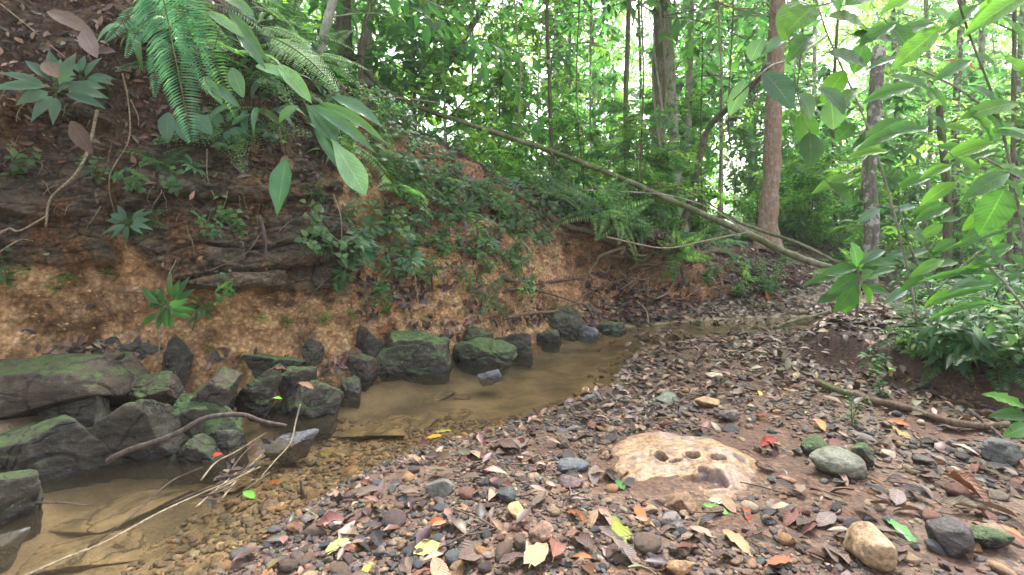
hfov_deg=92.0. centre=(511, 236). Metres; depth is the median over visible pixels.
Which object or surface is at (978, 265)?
edge sapling
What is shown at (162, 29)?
broad blade plant
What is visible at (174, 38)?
fern
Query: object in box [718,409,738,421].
grey stone
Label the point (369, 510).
pebble
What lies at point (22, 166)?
leafy seedling
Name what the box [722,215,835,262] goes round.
fallen pole
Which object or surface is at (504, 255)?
fern
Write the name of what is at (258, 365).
boulder
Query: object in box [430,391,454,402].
sunken slab
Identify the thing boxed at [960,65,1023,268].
sapling
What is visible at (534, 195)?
leaf litter
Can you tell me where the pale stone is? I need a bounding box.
[705,372,722,378]
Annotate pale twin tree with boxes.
[665,0,689,234]
[683,0,694,230]
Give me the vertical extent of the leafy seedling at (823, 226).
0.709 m
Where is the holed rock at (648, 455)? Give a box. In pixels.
[611,431,758,497]
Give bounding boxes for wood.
[261,0,1023,223]
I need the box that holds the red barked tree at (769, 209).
[599,0,1023,248]
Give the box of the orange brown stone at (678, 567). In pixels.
[663,560,695,574]
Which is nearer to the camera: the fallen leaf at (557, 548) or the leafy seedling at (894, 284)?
the fallen leaf at (557, 548)
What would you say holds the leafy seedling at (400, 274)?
on the creek bank
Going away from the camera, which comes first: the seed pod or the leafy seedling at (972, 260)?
the seed pod
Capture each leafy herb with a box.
[0,50,108,124]
[14,264,34,275]
[40,278,67,293]
[49,56,116,92]
[100,267,114,273]
[103,205,152,241]
[141,273,196,329]
[149,19,205,37]
[178,154,208,176]
[183,296,213,330]
[200,108,251,141]
[207,26,238,47]
[222,58,252,73]
[246,53,285,92]
[274,46,308,75]
[281,315,293,325]
[312,81,336,102]
[319,311,333,321]
[328,75,345,90]
[331,259,360,282]
[344,228,377,252]
[344,307,357,318]
[351,227,380,272]
[357,215,384,236]
[358,198,385,216]
[370,278,389,297]
[372,257,401,279]
[392,246,425,271]
[400,245,419,263]
[422,257,442,279]
[433,195,459,209]
[436,241,450,255]
[474,235,499,252]
[496,193,521,217]
[505,177,526,190]
[713,262,723,272]
[726,255,736,266]
[759,275,773,293]
[759,279,774,292]
[770,280,780,294]
[856,347,888,377]
[906,279,950,307]
[916,309,969,351]
[921,329,1006,374]
[922,322,966,367]
[933,314,996,369]
[938,306,974,322]
[946,320,1001,369]
[956,320,1015,367]
[984,283,1023,303]
[986,304,1023,341]
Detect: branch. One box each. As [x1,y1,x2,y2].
[340,97,472,111]
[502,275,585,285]
[502,302,594,320]
[507,287,580,304]
[582,189,745,230]
[606,232,745,248]
[773,310,829,329]
[814,379,1010,429]
[967,408,1022,459]
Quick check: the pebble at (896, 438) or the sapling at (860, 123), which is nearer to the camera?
the pebble at (896, 438)
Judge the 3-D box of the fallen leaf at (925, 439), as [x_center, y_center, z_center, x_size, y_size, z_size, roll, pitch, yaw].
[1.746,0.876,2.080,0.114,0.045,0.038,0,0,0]
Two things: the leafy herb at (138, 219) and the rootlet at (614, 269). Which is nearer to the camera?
the leafy herb at (138, 219)
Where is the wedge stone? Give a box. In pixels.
[911,454,938,464]
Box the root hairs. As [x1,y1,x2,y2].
[0,90,701,297]
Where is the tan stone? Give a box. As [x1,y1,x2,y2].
[694,396,719,406]
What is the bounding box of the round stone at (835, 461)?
[809,446,867,479]
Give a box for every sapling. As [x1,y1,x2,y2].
[261,2,315,41]
[263,0,324,28]
[285,0,336,23]
[291,0,369,97]
[305,0,425,116]
[327,29,385,102]
[345,0,418,123]
[378,0,500,172]
[389,12,448,130]
[407,0,499,161]
[455,0,547,177]
[463,23,530,175]
[475,46,537,161]
[477,81,541,161]
[487,0,595,193]
[522,54,604,195]
[523,80,591,200]
[539,70,587,197]
[574,53,634,199]
[586,118,616,151]
[602,82,650,207]
[628,38,704,199]
[631,54,718,225]
[640,61,732,209]
[648,61,739,227]
[649,82,719,232]
[698,107,728,215]
[710,100,764,223]
[728,0,920,349]
[738,119,787,224]
[757,68,829,230]
[780,57,843,218]
[798,78,866,224]
[801,242,901,320]
[811,87,862,221]
[821,87,919,252]
[839,138,877,220]
[845,0,1023,259]
[855,127,917,225]
[856,201,1023,309]
[861,97,926,222]
[881,82,967,239]
[888,112,935,226]
[905,132,1001,269]
[910,60,1008,225]
[917,225,1023,338]
[919,45,1009,221]
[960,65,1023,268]
[992,97,1023,242]
[1000,111,1023,225]
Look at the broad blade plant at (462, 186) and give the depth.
4.97 m
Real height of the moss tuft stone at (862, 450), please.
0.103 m
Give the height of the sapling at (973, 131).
4.419 m
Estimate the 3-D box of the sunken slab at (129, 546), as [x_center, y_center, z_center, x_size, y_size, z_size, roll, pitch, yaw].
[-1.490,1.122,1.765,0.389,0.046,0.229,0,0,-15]
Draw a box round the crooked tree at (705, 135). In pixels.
[677,62,770,236]
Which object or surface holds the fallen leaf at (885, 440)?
on the ground
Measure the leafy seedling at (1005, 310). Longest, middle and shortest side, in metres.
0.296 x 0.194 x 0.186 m
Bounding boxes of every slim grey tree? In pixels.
[309,0,512,96]
[364,0,507,88]
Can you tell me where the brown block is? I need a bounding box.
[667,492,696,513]
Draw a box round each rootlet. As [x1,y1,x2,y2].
[558,223,599,235]
[574,259,667,301]
[591,257,641,273]
[604,269,656,295]
[620,273,636,289]
[629,259,683,269]
[630,273,657,279]
[632,281,681,289]
[636,300,648,323]
[647,271,648,295]
[656,262,684,298]
[657,259,684,274]
[665,291,696,299]
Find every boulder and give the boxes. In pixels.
[0,352,149,419]
[0,414,130,493]
[0,469,42,541]
[0,527,29,572]
[37,396,110,427]
[86,399,189,479]
[117,342,163,359]
[126,370,186,406]
[162,334,193,386]
[164,433,226,484]
[173,394,247,455]
[178,405,207,438]
[190,366,242,410]
[210,429,248,471]
[234,364,282,424]
[242,353,305,378]
[259,380,343,434]
[261,428,318,462]
[278,366,316,400]
[301,339,324,366]
[340,375,361,408]
[347,353,380,391]
[355,325,384,356]
[374,329,452,384]
[453,337,516,375]
[464,326,493,340]
[494,333,532,366]
[536,329,560,352]
[546,305,584,341]
[579,325,597,343]
[596,321,625,336]
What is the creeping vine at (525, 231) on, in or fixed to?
on the creek bank
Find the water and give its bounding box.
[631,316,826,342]
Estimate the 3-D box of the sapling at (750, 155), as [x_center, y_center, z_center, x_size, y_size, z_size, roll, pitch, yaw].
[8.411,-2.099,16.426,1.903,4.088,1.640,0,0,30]
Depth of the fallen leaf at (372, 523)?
1.62 m
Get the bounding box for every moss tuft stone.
[800,434,827,455]
[851,442,874,467]
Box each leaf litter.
[0,0,678,309]
[35,302,651,375]
[213,301,1023,574]
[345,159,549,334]
[483,167,736,270]
[577,237,1023,335]
[595,291,869,346]
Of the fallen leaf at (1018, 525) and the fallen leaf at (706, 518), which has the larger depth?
the fallen leaf at (706, 518)
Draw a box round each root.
[544,211,654,262]
[588,246,625,279]
[595,254,623,272]
[627,248,646,256]
[683,248,732,263]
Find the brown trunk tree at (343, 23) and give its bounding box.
[311,0,356,62]
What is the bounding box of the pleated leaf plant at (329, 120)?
[256,63,388,195]
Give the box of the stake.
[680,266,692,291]
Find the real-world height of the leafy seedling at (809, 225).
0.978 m
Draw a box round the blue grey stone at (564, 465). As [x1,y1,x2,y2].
[557,457,589,472]
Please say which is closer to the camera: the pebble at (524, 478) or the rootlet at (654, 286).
the pebble at (524, 478)
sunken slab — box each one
[15,527,146,574]
[47,487,192,532]
[139,544,186,562]
[172,471,252,492]
[180,522,221,543]
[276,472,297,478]
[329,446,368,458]
[332,421,404,438]
[384,415,439,430]
[420,397,430,402]
[427,408,473,421]
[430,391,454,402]
[453,393,470,399]
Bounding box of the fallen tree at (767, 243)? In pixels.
[353,61,832,268]
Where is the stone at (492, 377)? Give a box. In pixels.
[477,369,501,386]
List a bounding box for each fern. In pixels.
[48,272,80,281]
[103,0,237,142]
[110,209,169,244]
[113,147,203,175]
[115,59,196,92]
[135,21,209,46]
[141,25,202,42]
[152,82,312,172]
[154,5,203,20]
[161,3,317,65]
[177,21,301,105]
[209,0,320,72]
[243,76,325,103]
[252,0,355,52]
[254,313,269,326]
[260,25,351,91]
[269,6,367,88]
[297,216,374,268]
[301,93,336,117]
[318,82,382,131]
[341,121,440,219]
[341,212,378,247]
[358,147,398,163]
[379,125,416,143]
[391,248,435,284]
[394,215,425,245]
[406,204,436,226]
[417,236,464,245]
[443,200,489,225]
[448,175,497,199]
[463,152,539,182]
[463,178,501,213]
[469,265,490,287]
[471,273,508,317]
[494,244,523,265]
[495,185,516,199]
[501,256,531,280]
[504,204,535,223]
[519,166,583,209]
[525,170,573,211]
[551,173,638,239]
[584,209,611,226]
[593,182,653,261]
[624,214,653,247]
[630,208,651,248]
[653,224,713,281]
[655,225,723,248]
[690,222,722,235]
[702,237,752,246]
[704,231,737,242]
[706,227,750,238]
[711,241,750,262]
[722,230,755,239]
[731,261,766,282]
[759,270,792,293]
[778,256,798,264]
[820,248,903,271]
[824,229,880,245]
[827,252,849,258]
[835,231,861,239]
[874,296,953,350]
[876,326,949,340]
[890,300,969,312]
[891,307,997,332]
[897,302,1023,364]
[901,347,995,387]
[905,240,969,259]
[909,314,1023,376]
[931,331,1023,387]
[933,337,1023,392]
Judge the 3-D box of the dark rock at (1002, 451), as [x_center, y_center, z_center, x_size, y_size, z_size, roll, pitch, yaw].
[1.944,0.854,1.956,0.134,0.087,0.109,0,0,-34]
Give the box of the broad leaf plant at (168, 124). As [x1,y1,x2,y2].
[158,0,287,143]
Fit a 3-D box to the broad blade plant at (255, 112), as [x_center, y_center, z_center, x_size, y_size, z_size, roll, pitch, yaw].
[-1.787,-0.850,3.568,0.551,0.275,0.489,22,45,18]
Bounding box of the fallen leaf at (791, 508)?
[778,504,794,512]
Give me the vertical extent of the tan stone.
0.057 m
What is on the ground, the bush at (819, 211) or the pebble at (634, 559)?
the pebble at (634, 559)
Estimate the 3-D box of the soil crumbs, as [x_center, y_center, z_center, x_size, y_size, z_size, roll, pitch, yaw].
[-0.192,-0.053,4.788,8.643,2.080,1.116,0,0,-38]
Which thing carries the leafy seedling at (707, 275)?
on the soil crumbs
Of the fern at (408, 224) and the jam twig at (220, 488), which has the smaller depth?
the jam twig at (220, 488)
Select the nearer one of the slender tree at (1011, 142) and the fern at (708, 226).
the slender tree at (1011, 142)
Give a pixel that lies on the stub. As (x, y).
(302, 495)
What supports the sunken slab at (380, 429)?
on the ground
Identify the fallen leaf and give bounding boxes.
[21,329,35,333]
[130,330,140,335]
[205,499,217,504]
[229,466,243,470]
[233,163,244,173]
[235,174,250,178]
[242,490,254,498]
[251,141,259,151]
[252,449,264,455]
[260,438,270,443]
[268,479,278,485]
[269,365,287,370]
[288,159,293,170]
[298,381,313,388]
[316,512,346,525]
[319,451,333,455]
[325,538,352,553]
[344,543,359,549]
[349,484,377,498]
[350,524,359,534]
[360,479,371,484]
[362,521,381,526]
[362,562,372,571]
[364,474,381,481]
[370,530,382,546]
[371,509,384,514]
[377,478,384,498]
[378,325,386,332]
[395,487,424,494]
[403,454,421,462]
[404,556,411,573]
[412,567,429,574]
[414,540,448,554]
[419,297,428,304]
[425,434,442,438]
[426,520,450,528]
[428,517,442,523]
[430,552,450,574]
[433,429,450,432]
[441,284,453,289]
[443,471,460,478]
[445,512,459,532]
[452,545,479,561]
[457,539,489,550]
[464,222,471,228]
[466,299,470,308]
[469,431,488,436]
[486,489,496,505]
[487,473,502,477]
[489,438,523,450]
[489,506,494,522]
[490,518,501,530]
[493,231,501,238]
[493,552,523,567]
[496,462,512,467]
[502,479,510,486]
[507,501,523,518]
[514,437,528,449]
[524,542,548,568]
[529,465,541,472]
[529,496,545,507]
[537,490,546,508]
[550,537,565,562]
[554,431,571,438]
[563,509,587,521]
[563,529,581,539]
[564,449,574,457]
[569,486,579,497]
[570,552,595,559]
[574,532,596,554]
[587,505,598,525]
[588,462,600,483]
[588,469,606,474]
[592,434,600,443]
[593,524,620,539]
[595,505,610,516]
[595,506,613,525]
[603,434,618,439]
[605,543,618,556]
[608,536,637,563]
[611,514,631,547]
[615,479,624,490]
[632,515,654,525]
[634,505,645,520]
[649,421,656,427]
[659,420,679,427]
[661,524,674,530]
[669,547,686,552]
[680,532,696,539]
[685,288,691,298]
[697,531,716,544]
[698,513,722,525]
[699,503,728,514]
[705,497,722,503]
[705,549,732,558]
[712,297,721,303]
[719,529,753,557]
[720,493,735,512]
[742,505,750,520]
[744,533,786,549]
[746,491,754,502]
[753,460,781,472]
[755,411,777,418]
[755,460,776,470]
[758,436,778,448]
[760,508,780,517]
[764,555,793,567]
[768,477,799,497]
[778,504,794,512]
[781,405,797,410]
[783,279,795,284]
[783,505,798,525]
[789,533,810,538]
[794,483,805,494]
[794,515,816,527]
[801,430,826,435]
[801,522,821,533]
[813,418,825,430]
[816,511,836,526]
[819,541,838,563]
[825,424,839,431]
[828,546,851,566]
[829,437,840,446]
[830,477,850,482]
[839,474,848,485]
[850,501,877,513]
[863,485,888,493]
[870,500,895,505]
[875,495,890,502]
[877,526,906,535]
[880,436,889,443]
[880,529,898,537]
[881,516,916,541]
[885,418,915,428]
[886,474,911,480]
[888,505,920,513]
[889,488,905,504]
[890,425,910,439]
[891,540,905,561]
[894,538,927,545]
[896,484,936,501]
[904,492,917,499]
[911,437,933,443]
[911,467,928,471]
[914,503,933,518]
[917,471,945,480]
[929,495,996,513]
[937,471,990,501]
[958,415,974,419]
[970,463,980,472]
[971,519,1005,529]
[972,505,998,520]
[977,409,995,412]
[980,501,1023,520]
[985,461,1018,470]
[1001,480,1021,496]
[1001,525,1021,536]
[1005,530,1023,544]
[1006,519,1023,530]
[1012,478,1022,483]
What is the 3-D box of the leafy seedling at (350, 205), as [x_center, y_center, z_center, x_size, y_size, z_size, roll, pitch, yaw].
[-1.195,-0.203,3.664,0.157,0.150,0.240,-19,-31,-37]
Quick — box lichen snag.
[861,46,885,290]
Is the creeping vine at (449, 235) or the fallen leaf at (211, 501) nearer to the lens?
the fallen leaf at (211, 501)
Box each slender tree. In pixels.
[385,0,509,142]
[413,3,535,133]
[461,1,545,158]
[501,0,618,182]
[519,0,614,148]
[543,0,623,189]
[599,0,680,182]
[649,0,755,232]
[675,0,760,216]
[788,1,890,229]
[800,0,850,174]
[847,0,955,236]
[854,0,993,260]
[860,54,1023,281]
[894,0,1023,268]
[895,0,1023,291]
[928,0,1023,252]
[946,0,1023,270]
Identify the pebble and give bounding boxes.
[219,560,231,570]
[231,558,246,569]
[245,542,256,546]
[261,542,272,548]
[261,568,272,574]
[267,525,280,532]
[275,541,287,547]
[278,558,297,572]
[286,522,302,532]
[289,543,297,549]
[295,509,301,515]
[299,544,309,552]
[299,552,314,565]
[302,524,325,536]
[302,571,317,574]
[309,509,317,515]
[314,561,324,569]
[317,510,326,517]
[318,541,329,547]
[329,561,350,574]
[331,524,340,531]
[342,552,352,565]
[345,516,357,523]
[349,542,357,550]
[359,507,371,516]
[370,489,381,498]
[372,478,381,485]
[376,567,388,573]
[383,508,405,526]
[387,550,396,557]
[388,484,396,494]
[392,537,402,540]
[398,494,407,501]
[401,545,412,556]
[402,472,413,481]
[404,497,415,508]
[408,465,419,473]
[413,559,423,569]
[414,548,422,556]
[420,459,426,465]
[432,502,447,512]
[432,533,443,542]
[437,545,445,552]
[445,549,462,565]
[458,486,474,499]
[459,456,467,462]
[474,544,489,554]
[478,561,491,573]
[480,528,492,539]
[481,478,490,486]
[483,539,489,545]
[484,426,492,432]
[485,502,496,508]
[492,478,506,488]
[495,534,504,541]
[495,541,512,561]
[511,524,520,531]
[513,535,525,550]
[513,557,523,568]
[518,475,529,482]
[528,473,533,479]
[529,456,535,462]
[530,537,542,544]
[547,506,559,516]
[549,560,558,567]
[550,553,561,559]
[557,428,568,433]
[557,436,569,448]
[558,474,583,488]
[563,559,572,567]
[568,513,575,521]
[587,421,595,429]
[590,526,600,531]
[592,500,599,505]
[598,563,607,569]
[601,497,611,503]
[606,484,618,492]
[612,552,626,562]
[630,557,640,563]
[634,532,660,554]
[642,505,657,513]
[646,552,663,567]
[652,521,659,527]
[675,526,686,535]
[677,408,686,416]
[677,547,689,558]
[679,510,688,516]
[688,407,697,411]
[691,547,702,555]
[696,519,709,527]
[700,535,711,542]
[710,506,723,513]
[721,423,739,431]
[729,527,736,532]
[740,500,758,512]
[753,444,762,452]
[757,415,763,420]
[761,517,777,525]
[767,429,777,432]
[767,475,775,482]
[771,472,786,478]
[772,409,780,413]
[777,532,794,545]
[778,494,786,499]
[778,510,791,520]
[792,448,801,455]
[794,506,810,515]
[795,543,811,552]
[812,507,818,512]
[816,547,827,556]
[823,494,832,499]
[828,541,837,546]
[830,502,841,511]
[839,551,851,560]
[842,518,860,527]
[862,515,870,520]
[863,499,885,510]
[867,488,880,496]
[880,449,895,458]
[883,515,898,525]
[891,410,901,416]
[891,435,903,441]
[902,464,916,473]
[902,551,921,564]
[909,439,917,444]
[910,541,919,550]
[916,419,924,424]
[921,509,939,520]
[924,539,945,555]
[933,456,945,463]
[944,482,971,498]
[945,447,954,452]
[945,466,954,472]
[949,466,960,472]
[952,504,966,508]
[954,452,969,460]
[965,447,978,455]
[974,543,982,552]
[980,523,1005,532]
[986,482,995,489]
[997,515,1007,520]
[1000,521,1017,528]
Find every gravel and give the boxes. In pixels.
[121,381,1023,574]
[452,329,1019,440]
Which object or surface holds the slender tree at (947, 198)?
on the ground
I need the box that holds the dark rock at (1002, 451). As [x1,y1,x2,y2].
[980,436,1022,465]
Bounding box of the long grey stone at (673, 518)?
[659,511,683,530]
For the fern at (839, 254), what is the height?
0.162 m
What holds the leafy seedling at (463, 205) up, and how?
on the creek bank
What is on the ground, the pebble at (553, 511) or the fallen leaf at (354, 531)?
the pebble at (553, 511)
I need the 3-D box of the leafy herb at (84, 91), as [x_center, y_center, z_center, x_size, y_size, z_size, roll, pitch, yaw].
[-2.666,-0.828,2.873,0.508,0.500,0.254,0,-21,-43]
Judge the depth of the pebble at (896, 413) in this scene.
2.42 m
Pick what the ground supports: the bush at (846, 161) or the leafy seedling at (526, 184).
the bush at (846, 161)
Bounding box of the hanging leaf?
[269,127,291,214]
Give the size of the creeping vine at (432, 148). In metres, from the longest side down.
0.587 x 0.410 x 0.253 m
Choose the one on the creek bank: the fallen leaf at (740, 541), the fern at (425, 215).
the fern at (425, 215)
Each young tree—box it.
[305,1,374,72]
[327,0,486,131]
[451,63,490,142]
[539,57,611,153]
[572,14,649,203]
[628,67,651,197]
[682,0,806,223]
[711,0,826,215]
[717,37,791,215]
[749,0,862,212]
[842,71,890,170]
[844,64,937,224]
[849,0,965,224]
[914,0,1011,207]
[925,0,1020,200]
[932,15,1023,216]
[987,7,1023,189]
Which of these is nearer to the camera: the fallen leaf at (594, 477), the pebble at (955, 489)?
the pebble at (955, 489)
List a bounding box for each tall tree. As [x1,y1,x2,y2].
[356,0,482,111]
[468,0,637,171]
[532,0,649,143]
[629,0,727,185]
[630,0,743,160]
[643,0,786,218]
[680,0,844,224]
[804,0,1002,224]
[831,2,944,167]
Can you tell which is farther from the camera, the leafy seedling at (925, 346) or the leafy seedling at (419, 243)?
the leafy seedling at (419, 243)
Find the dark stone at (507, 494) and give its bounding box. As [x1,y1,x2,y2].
[496,486,515,502]
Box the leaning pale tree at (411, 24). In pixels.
[309,0,551,149]
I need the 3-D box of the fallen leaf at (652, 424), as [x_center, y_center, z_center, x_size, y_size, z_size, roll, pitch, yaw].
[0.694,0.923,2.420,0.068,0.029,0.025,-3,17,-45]
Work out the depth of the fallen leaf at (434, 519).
1.58 m
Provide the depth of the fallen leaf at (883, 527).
1.47 m
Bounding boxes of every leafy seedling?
[0,144,40,178]
[0,247,15,287]
[75,155,105,184]
[104,167,149,191]
[159,166,184,195]
[191,210,222,239]
[209,278,236,305]
[210,195,232,224]
[215,267,231,285]
[219,208,247,236]
[305,180,331,204]
[309,219,336,251]
[330,108,360,156]
[332,273,353,293]
[334,61,379,119]
[341,194,361,219]
[342,233,362,263]
[346,167,372,199]
[362,287,397,314]
[370,86,407,135]
[370,96,392,117]
[375,278,389,294]
[381,201,397,220]
[387,207,406,231]
[388,106,422,129]
[391,156,417,184]
[391,253,421,281]
[394,140,418,165]
[410,227,426,247]
[415,213,433,231]
[432,161,457,188]
[443,177,462,201]
[446,146,462,162]
[447,121,473,146]
[447,126,476,153]
[452,164,470,180]
[453,263,472,281]
[454,185,483,214]
[460,272,475,291]
[467,212,490,245]
[478,259,490,269]
[483,255,498,273]
[485,124,519,176]
[485,179,495,198]
[489,192,507,221]
[492,182,512,202]
[508,242,528,258]
[510,152,550,185]
[512,148,538,184]
[512,235,526,255]
[517,280,536,296]
[523,274,535,285]
[525,212,538,229]
[532,206,544,216]
[541,224,557,240]
[642,216,665,237]
[661,226,672,242]
[691,205,706,234]
[701,270,714,285]
[702,260,713,280]
[704,272,716,284]
[705,215,725,236]
[731,273,752,293]
[732,208,744,225]
[732,287,747,296]
[736,254,750,273]
[738,190,760,224]
[750,182,761,221]
[754,256,767,268]
[754,264,767,278]
[770,263,787,283]
[781,246,799,264]
[803,196,831,237]
[812,212,835,245]
[820,229,840,249]
[838,213,860,244]
[844,390,871,423]
[865,345,893,370]
[868,367,895,397]
[878,229,890,256]
[883,218,898,250]
[884,217,917,266]
[885,228,927,268]
[885,240,918,268]
[885,316,914,351]
[888,264,906,290]
[889,266,926,311]
[900,324,931,359]
[903,288,927,325]
[907,299,955,338]
[914,239,940,261]
[917,307,949,367]
[920,334,950,371]
[929,256,952,279]
[931,288,967,307]
[935,313,966,349]
[938,300,990,340]
[942,297,974,318]
[944,296,999,319]
[946,293,984,319]
[954,298,1021,323]
[958,246,986,278]
[961,313,988,328]
[964,309,1009,346]
[971,290,987,316]
[975,264,1023,292]
[975,273,1007,320]
[985,286,1023,319]
[986,305,1022,333]
[988,271,1023,312]
[989,305,1023,369]
[990,295,1022,333]
[991,323,1023,372]
[994,325,1023,369]
[999,290,1023,333]
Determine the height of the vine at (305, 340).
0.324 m
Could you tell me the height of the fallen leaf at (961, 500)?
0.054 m
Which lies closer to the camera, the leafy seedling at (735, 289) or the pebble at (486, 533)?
the pebble at (486, 533)
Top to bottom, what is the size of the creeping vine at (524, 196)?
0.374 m
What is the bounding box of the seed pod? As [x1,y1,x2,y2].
[581,387,589,394]
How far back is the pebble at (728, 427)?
2.31 m
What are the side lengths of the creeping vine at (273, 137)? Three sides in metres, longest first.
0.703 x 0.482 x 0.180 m
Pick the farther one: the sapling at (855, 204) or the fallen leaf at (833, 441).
the sapling at (855, 204)
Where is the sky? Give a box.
[300,0,1011,224]
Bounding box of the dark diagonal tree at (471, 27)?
[419,0,553,117]
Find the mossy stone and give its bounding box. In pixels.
[968,525,1014,548]
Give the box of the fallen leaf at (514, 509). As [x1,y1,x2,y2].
[507,501,523,518]
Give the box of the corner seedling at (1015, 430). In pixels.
[981,392,1023,437]
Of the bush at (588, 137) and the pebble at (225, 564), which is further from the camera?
the bush at (588, 137)
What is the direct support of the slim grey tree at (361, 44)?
on the creek bank
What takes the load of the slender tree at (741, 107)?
on the ground
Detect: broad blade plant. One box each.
[97,13,165,73]
[120,21,191,46]
[137,17,182,61]
[166,33,227,72]
[203,55,281,87]
[209,77,288,143]
[249,12,283,56]
[251,90,308,135]
[252,6,300,30]
[253,19,286,33]
[268,73,312,93]
[287,99,313,126]
[292,37,335,89]
[305,148,329,162]
[314,52,342,72]
[360,90,417,128]
[371,143,417,179]
[392,165,424,200]
[458,175,481,204]
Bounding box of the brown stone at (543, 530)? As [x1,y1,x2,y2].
[529,520,553,542]
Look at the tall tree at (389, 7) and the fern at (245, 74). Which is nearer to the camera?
the fern at (245, 74)
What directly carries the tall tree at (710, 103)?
on the ground
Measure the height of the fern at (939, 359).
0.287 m
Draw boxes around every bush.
[325,34,357,83]
[343,63,406,109]
[463,136,510,166]
[495,117,556,185]
[541,112,628,202]
[548,143,613,204]
[569,159,613,200]
[574,146,614,193]
[578,130,648,208]
[587,98,693,233]
[599,134,677,227]
[604,139,649,220]
[630,135,706,233]
[630,165,679,217]
[681,164,722,230]
[725,174,761,224]
[749,159,812,231]
[778,136,861,247]
[778,162,841,230]
[779,150,840,218]
[779,162,848,246]
[784,132,861,227]
[825,145,888,224]
[838,146,913,232]
[876,173,913,225]
[916,186,1005,279]
[940,172,990,244]
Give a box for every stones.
[181,340,1023,574]
[597,306,822,351]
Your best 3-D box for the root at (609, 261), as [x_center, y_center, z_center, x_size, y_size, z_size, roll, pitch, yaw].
[1.221,0.348,6.280,0.398,0.241,0.083,0,0,-5]
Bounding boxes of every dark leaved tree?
[538,0,623,180]
[623,0,673,198]
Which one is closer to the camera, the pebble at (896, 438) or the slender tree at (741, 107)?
the pebble at (896, 438)
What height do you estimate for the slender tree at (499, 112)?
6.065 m
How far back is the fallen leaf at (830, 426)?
2.28 m
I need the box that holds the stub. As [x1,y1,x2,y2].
[299,479,305,499]
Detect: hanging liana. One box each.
[514,0,520,129]
[576,0,582,172]
[638,0,643,194]
[717,0,722,217]
[728,0,736,188]
[787,0,810,152]
[795,0,804,93]
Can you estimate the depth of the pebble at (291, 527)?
1.66 m
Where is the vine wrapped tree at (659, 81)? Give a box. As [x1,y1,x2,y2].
[491,0,888,231]
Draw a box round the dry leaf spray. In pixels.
[40,9,114,153]
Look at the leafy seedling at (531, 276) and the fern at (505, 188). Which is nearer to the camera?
the leafy seedling at (531, 276)
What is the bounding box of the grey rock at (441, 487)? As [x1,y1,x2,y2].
[424,478,454,497]
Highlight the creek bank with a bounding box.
[0,0,826,394]
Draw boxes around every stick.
[104,412,286,464]
[258,215,267,271]
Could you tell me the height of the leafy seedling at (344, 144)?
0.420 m
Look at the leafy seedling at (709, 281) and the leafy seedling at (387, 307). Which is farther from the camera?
the leafy seedling at (709, 281)
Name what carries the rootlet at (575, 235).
hanging from the root at (585, 230)
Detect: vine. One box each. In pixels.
[0,3,76,65]
[0,215,48,234]
[0,239,32,252]
[44,110,98,226]
[89,57,113,93]
[106,15,172,47]
[108,73,130,223]
[118,12,207,47]
[130,99,138,125]
[158,260,175,363]
[161,122,288,151]
[204,235,259,270]
[206,149,214,196]
[294,199,347,259]
[297,38,351,107]
[297,324,331,374]
[304,245,339,256]
[311,60,340,104]
[333,194,341,252]
[347,206,421,248]
[347,214,417,267]
[350,245,389,267]
[364,127,397,146]
[366,136,388,208]
[369,143,432,178]
[371,86,444,142]
[376,82,396,129]
[388,111,445,153]
[390,170,430,190]
[393,159,433,180]
[394,115,432,142]
[399,159,443,175]
[403,176,436,209]
[406,153,448,204]
[414,274,418,304]
[418,130,465,159]
[422,221,456,240]
[430,236,476,256]
[435,155,460,189]
[435,161,481,221]
[436,197,484,220]
[437,123,500,163]
[438,222,463,259]
[443,133,470,152]
[449,182,495,207]
[458,228,493,263]
[483,163,511,190]
[488,232,541,264]
[489,201,534,236]
[501,244,510,287]
[511,217,537,241]
[512,196,573,209]
[513,174,554,205]
[518,275,536,297]
[523,187,559,202]
[528,209,558,248]
[548,182,578,216]
[559,193,590,213]
[576,200,599,215]
[585,198,605,217]
[593,205,622,222]
[707,232,737,247]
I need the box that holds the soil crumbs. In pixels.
[0,119,732,380]
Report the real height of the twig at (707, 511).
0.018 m
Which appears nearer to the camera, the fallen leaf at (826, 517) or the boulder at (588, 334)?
the fallen leaf at (826, 517)
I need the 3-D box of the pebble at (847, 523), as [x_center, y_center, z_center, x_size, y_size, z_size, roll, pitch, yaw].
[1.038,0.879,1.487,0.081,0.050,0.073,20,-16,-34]
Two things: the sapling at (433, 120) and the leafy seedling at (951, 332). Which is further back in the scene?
the sapling at (433, 120)
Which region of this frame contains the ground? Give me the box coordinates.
[0,224,1023,574]
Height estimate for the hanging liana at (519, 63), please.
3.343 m
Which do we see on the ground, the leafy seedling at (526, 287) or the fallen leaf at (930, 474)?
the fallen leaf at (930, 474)
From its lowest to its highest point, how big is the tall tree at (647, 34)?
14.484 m
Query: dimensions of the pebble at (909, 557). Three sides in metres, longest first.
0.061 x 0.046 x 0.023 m
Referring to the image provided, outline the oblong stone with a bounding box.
[843,521,897,572]
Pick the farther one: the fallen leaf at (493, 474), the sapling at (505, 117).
the sapling at (505, 117)
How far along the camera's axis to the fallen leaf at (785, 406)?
2.56 m
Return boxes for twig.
[25,467,259,574]
[34,501,94,506]
[87,466,202,547]
[96,290,114,321]
[165,485,212,507]
[194,472,236,508]
[200,432,266,480]
[200,484,236,498]
[209,468,253,493]
[213,460,258,486]
[216,472,246,478]
[221,454,261,499]
[230,443,253,470]
[236,472,269,497]
[260,404,300,477]
[289,280,324,315]
[438,521,488,548]
[453,508,496,528]
[458,528,493,536]
[506,464,542,467]
[562,444,584,455]
[687,510,723,512]
[740,482,777,491]
[805,486,842,497]
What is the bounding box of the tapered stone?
[924,516,974,558]
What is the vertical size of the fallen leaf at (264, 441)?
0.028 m
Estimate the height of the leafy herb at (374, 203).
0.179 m
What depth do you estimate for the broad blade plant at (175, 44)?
3.38 m
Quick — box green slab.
[656,391,680,403]

